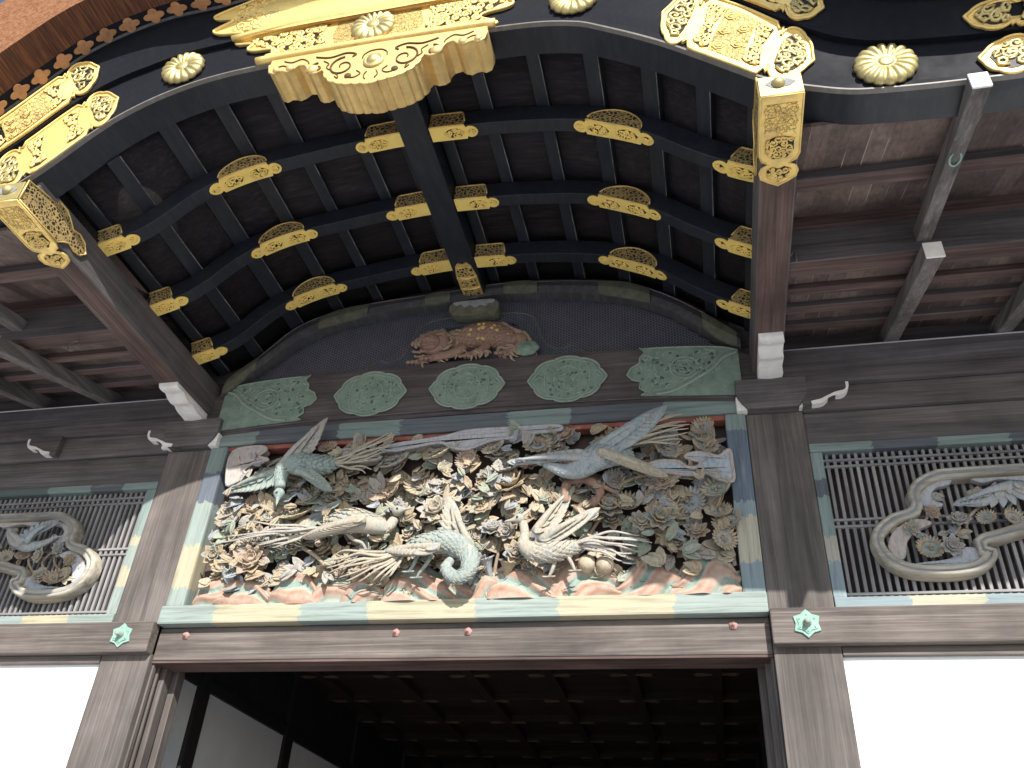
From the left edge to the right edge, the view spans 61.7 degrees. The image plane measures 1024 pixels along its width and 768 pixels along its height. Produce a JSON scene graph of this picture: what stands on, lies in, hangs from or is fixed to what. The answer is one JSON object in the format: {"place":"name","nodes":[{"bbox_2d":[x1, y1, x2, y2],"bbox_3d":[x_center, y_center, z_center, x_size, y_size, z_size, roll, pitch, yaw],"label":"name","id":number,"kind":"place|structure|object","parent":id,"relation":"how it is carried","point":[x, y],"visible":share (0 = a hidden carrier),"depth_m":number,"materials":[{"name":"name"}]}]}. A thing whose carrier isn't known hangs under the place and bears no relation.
{"place":"outdoors","nodes":[
{"label":"outdoors","id":0,"kind":"place"},
{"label":"interior floor","id":1,"kind":"structure","parent":0,"visible":0},
{"bbox_2d":[160,671,767,767],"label":"entrance hall","id":2,"kind":"structure","parent":1,"relation":"on","point":[255,720],"depth_m":7.73,"materials":[{"name":"paint"}]},
{"bbox_2d":[294,668,761,767],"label":"coffered ceiling","id":3,"kind":"structure","parent":2,"relation":"attached to","point":[643,718],"depth_m":9.08,"materials":[{"name":"brown wood"}]},
{"label":"ground","id":4,"kind":"structure","parent":0,"visible":0},
{"bbox_2d":[0,656,101,767],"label":"plaster wall","id":5,"kind":"structure","parent":4,"relation":"on","point":[43,701],"depth_m":5.98,"materials":[{"name":"white paint"}]},
{"bbox_2d":[66,450,210,767],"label":"wooden post","id":6,"kind":"object","parent":4,"relation":"on","point":[108,721],"visible":0.71,"depth_m":6.24,"materials":[{"name":"brown wood"}]},
{"bbox_2d":[0,621,163,656],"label":"side rail","id":7,"kind":"object","parent":6,"relation":"attached to","point":[89,639],"visible":0.98,"depth_m":6.12,"materials":[{"name":"brown wood"}]},
{"bbox_2d":[0,481,158,623],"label":"lattice window","id":8,"kind":"structure","parent":7,"relation":"attached to","point":[69,560],"depth_m":6.69,"materials":[{"name":"paint"}]},
{"bbox_2d":[0,455,167,506],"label":"wall beam","id":9,"kind":"structure","parent":6,"relation":"attached to","point":[89,472],"depth_m":7.12,"materials":[{"name":"brown wood"}]},
{"bbox_2d":[0,434,169,465],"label":"wall beam","id":10,"kind":"structure","parent":9,"relation":"on","point":[126,446],"depth_m":7.21,"materials":[{"name":"brown wood"}]},
{"bbox_2d":[27,436,66,458],"bbox_3d":[-3.976,0.549,7.293,0.323,0.197,0.078,-4,-36,12],"label":"corbel","id":11,"kind":"object","parent":10,"relation":"attached to","point":[50,447],"visible":1,"depth_m":7.27,"materials":[{"name":"grey wood"}]},
{"bbox_2d":[0,398,183,443],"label":"wall beam","id":12,"kind":"structure","parent":10,"relation":"on","point":[103,420],"depth_m":7.34,"materials":[{"name":"brown wood"}]},
{"bbox_2d":[0,377,57,408],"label":"base rafter","id":13,"kind":"object","parent":12,"relation":"attached to","point":[21,394],"visible":0.81,"depth_m":7.34,"materials":[{"name":"grey wood"}]},
{"bbox_2d":[0,336,123,402],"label":"base rafter","id":14,"kind":"object","parent":12,"relation":"on","point":[17,354],"visible":0.89,"depth_m":6.79,"materials":[{"name":"grey wood"}]},
{"bbox_2d":[0,314,240,411],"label":"wall","id":15,"kind":"structure","parent":12,"relation":"on","point":[220,380],"depth_m":7.65,"materials":[{"name":"brown wood"}]},
{"bbox_2d":[123,664,184,767],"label":"door jamb","id":16,"kind":"structure","parent":6,"relation":"attached to","point":[158,725],"depth_m":5.93,"materials":[{"name":"brown wood"}]},
{"bbox_2d":[161,418,223,451],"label":"bearing block","id":17,"kind":"structure","parent":6,"relation":"on","point":[198,435],"depth_m":7.00,"materials":[{"name":"brown wood"}]},
{"bbox_2d":[147,428,181,451],"bbox_3d":[-2.853,0.464,7.062,0.323,0.197,0.078,-4,-36,12],"label":"corbel","id":18,"kind":"object","parent":17,"relation":"attached to","point":[155,436],"visible":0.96,"depth_m":7.05,"materials":[{"name":"grey wood"}]},
{"bbox_2d":[207,346,782,435],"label":"rainbow beam","id":19,"kind":"structure","parent":17,"relation":"on","point":[639,375],"depth_m":6.70,"materials":[{"name":"brown wood"}]},
{"bbox_2d":[0,180,221,413],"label":"side beam","id":20,"kind":"structure","parent":19,"relation":"attached to","point":[44,224],"depth_m":5.96,"materials":[{"name":"brown wood"}]},
{"bbox_2d":[0,227,159,401],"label":"eave ceiling","id":21,"kind":"structure","parent":20,"relation":"on","point":[48,305],"depth_m":6.53,"materials":[{"name":"brown wood"}]},
{"bbox_2d":[0,303,27,331],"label":"flying rafter","id":22,"kind":"object","parent":21,"relation":"attached to","point":[11,320],"visible":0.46,"depth_m":6.40,"materials":[{"name":"grey wood"}]},
{"bbox_2d":[67,341,79,350],"bbox_3d":[-3.256,-0.283,6.367,0.097,0.112,0.028,-4,-36,12],"label":"wire ring","id":23,"kind":"object","parent":21,"relation":"hanging from","point":[71,343],"visible":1,"depth_m":6.37,"materials":[{"name":"metal"}]},
{"bbox_2d":[0,0,1023,227],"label":"bargeboard","id":24,"kind":"object","parent":21,"relation":"attached to","point":[75,114],"visible":0.98,"depth_m":5.23,"materials":[{"name":"black paint"}]},
{"bbox_2d":[268,26,494,113],"bbox_3d":[-0.833,-1.907,5.299,1.438,0.424,0.255,-4,-36,12],"label":"gold pendant","id":25,"kind":"object","parent":24,"relation":"hanging from","point":[380,77],"visible":1,"depth_m":5.24,"materials":[{"name":"gold metal"}]},
{"bbox_2d":[0,0,816,301],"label":"bark roof","id":26,"kind":"structure","parent":24,"relation":"on","point":[35,35],"depth_m":5.64,"materials":[{"name":"brown wood"}]},
{"bbox_2d":[159,382,206,420],"bbox_3d":[-2.657,0.195,7.001,0.172,0.089,0.600,-4,-36,12],"label":"bracket nose","id":27,"kind":"object","parent":20,"relation":"attached to","point":[183,402],"visible":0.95,"depth_m":6.91,"materials":[{"name":"white paint"}]},
{"bbox_2d":[406,321,539,367],"bbox_3d":[-0.311,-0.319,7.026,1.104,0.454,0.251,-1,-35,7],"label":"beast carving","id":28,"kind":"object","parent":19,"relation":"on","point":[504,339],"visible":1,"depth_m":6.97,"materials":[{"name":"brown wood"}]},
{"bbox_2d":[221,279,740,398],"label":"gable wall","id":29,"kind":"structure","parent":19,"relation":"on","point":[555,316],"depth_m":7.17,"materials":[{"name":"black paint"}]},
{"bbox_2d":[391,95,489,295],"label":"ridge beam","id":30,"kind":"structure","parent":29,"relation":"attached to","point":[428,158],"depth_m":6.36,"materials":[{"name":"black paint"}]},
{"bbox_2d":[65,53,752,375],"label":"vault ceiling","id":31,"kind":"structure","parent":30,"relation":"attached to","point":[141,177],"depth_m":6.27,"materials":[{"name":"black paint"}]},
{"bbox_2d":[96,105,753,256],"bbox_3d":[-0.680,-1.447,5.754,4.499,0.938,0.121,-4,-36,12],"label":"curved rib","id":32,"kind":"object","parent":31,"relation":"attached to","point":[732,161],"visible":0.99,"depth_m":5.88,"materials":[{"name":"black paint"}]},
{"bbox_2d":[148,180,751,315],"bbox_3d":[-0.544,-1.072,6.280,4.499,0.938,0.121,-4,-36,12],"label":"curved rib","id":33,"kind":"object","parent":31,"relation":"attached to","point":[691,221],"visible":0.98,"depth_m":6.41,"materials":[{"name":"black paint"}]},
{"bbox_2d":[190,240,750,364],"bbox_3d":[-0.414,-0.714,6.782,4.499,0.938,0.121,-4,-36,12],"label":"curved rib","id":34,"kind":"object","parent":31,"relation":"attached to","point":[680,275],"visible":0.98,"depth_m":6.92,"materials":[{"name":"black paint"}]},
{"bbox_2d":[449,299,501,322],"bbox_3d":[-0.310,-0.612,7.171,0.434,0.160,0.135,-4,-36,12],"label":"ridge bracket","id":35,"kind":"object","parent":29,"relation":"attached to","point":[476,311],"visible":1,"depth_m":7.13,"materials":[{"name":"grey paint"}]},
{"bbox_2d":[749,73,804,373],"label":"side beam","id":36,"kind":"structure","parent":19,"relation":"attached to","point":[777,114],"depth_m":4.87,"materials":[{"name":"brown wood"}]},
{"bbox_2d":[757,332,784,378],"bbox_3d":[1.832,-0.146,6.078,0.172,0.089,0.600,-4,-36,12],"label":"bracket nose","id":37,"kind":"object","parent":36,"relation":"attached to","point":[770,357],"visible":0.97,"depth_m":5.97,"materials":[{"name":"white paint"}]},
{"bbox_2d":[784,109,1023,337],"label":"eave ceiling","id":38,"kind":"structure","parent":36,"relation":"on","point":[860,192],"depth_m":5.25,"materials":[{"name":"brown wood"}]},
{"bbox_2d":[913,72,992,240],"bbox_3d":[2.373,-1.163,4.689,0.089,0.353,1.365,-4,-36,12],"label":"flying rafter","id":39,"kind":"object","parent":38,"relation":"attached to","point":[978,86],"visible":0.94,"depth_m":4.50,"materials":[{"name":"grey wood"}]},
{"bbox_2d":[746,412,860,767],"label":"wooden post","id":40,"kind":"object","parent":4,"relation":"on","point":[818,727],"visible":0.76,"depth_m":5.36,"materials":[{"name":"brown wood"}]},
{"bbox_2d":[152,617,772,671],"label":"lintel","id":41,"kind":"structure","parent":40,"relation":"attached to","point":[680,643],"depth_m":5.61,"materials":[{"name":"brown wood"}]},
{"bbox_2d":[157,401,768,628],"bbox_3d":[-0.433,0.876,6.127,4.196,1.637,0.438,-4,-36,12],"label":"carved panel","id":42,"kind":"object","parent":41,"relation":"on","point":[639,511],"visible":1,"depth_m":6.02,"materials":[{"name":"paint"}]},
{"bbox_2d":[734,376,806,417],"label":"bearing block","id":43,"kind":"structure","parent":40,"relation":"on","point":[772,395],"depth_m":6.08,"materials":[{"name":"brown wood"}]},
{"bbox_2d":[802,380,848,409],"bbox_3d":[2.200,0.081,6.024,0.323,0.197,0.078,-4,-36,12],"label":"corbel","id":44,"kind":"object","parent":43,"relation":"attached to","point":[819,394],"visible":0.94,"depth_m":6.00,"materials":[{"name":"grey wood"}]},
{"bbox_2d":[757,657,786,767],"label":"door jamb","id":45,"kind":"structure","parent":40,"relation":"attached to","point":[773,733],"depth_m":5.12,"materials":[{"name":"brown wood"}]},
{"bbox_2d":[769,603,1023,647],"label":"side rail","id":46,"kind":"object","parent":40,"relation":"attached to","point":[946,625],"visible":0.99,"depth_m":5.02,"materials":[{"name":"brown wood"}]},
{"bbox_2d":[808,432,1023,606],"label":"lattice window","id":47,"kind":"structure","parent":46,"relation":"on","point":[944,528],"depth_m":5.45,"materials":[{"name":"paint"}]},
{"bbox_2d":[803,400,1023,463],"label":"beam","id":48,"kind":"structure","parent":40,"relation":"attached to","point":[935,421],"depth_m":5.82,"materials":[{"name":"brown wood"}]},
{"bbox_2d":[802,373,1023,413],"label":"beam","id":49,"kind":"structure","parent":48,"relation":"on","point":[945,391],"depth_m":5.89,"materials":[{"name":"brown wood"}]},
{"bbox_2d":[782,331,1023,384],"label":"beam","id":50,"kind":"structure","parent":49,"relation":"on","point":[946,357],"depth_m":6.02,"materials":[{"name":"brown wood"}]},
{"bbox_2d":[728,319,1023,355],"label":"wall","id":51,"kind":"structure","parent":50,"relation":"on","point":[976,328],"depth_m":6.33,"materials":[{"name":"brown wood"}]},
{"bbox_2d":[878,241,945,341],"bbox_3d":[2.590,-0.543,5.615,0.104,0.510,1.395,-4,-36,12],"label":"base rafter","id":52,"kind":"object","parent":50,"relation":"on","point":[930,256],"visible":0.93,"depth_m":5.38,"materials":[{"name":"grey wood"}]},
{"bbox_2d":[987,281,1023,332],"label":"base rafter","id":53,"kind":"object","parent":50,"relation":"attached to","point":[1009,317],"visible":0.79,"depth_m":5.78,"materials":[{"name":"grey wood"}]},
{"bbox_2d":[842,645,1023,767],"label":"plaster wall","id":54,"kind":"structure","parent":4,"relation":"on","point":[954,706],"depth_m":4.83,"materials":[{"name":"white paint"}]}
]}

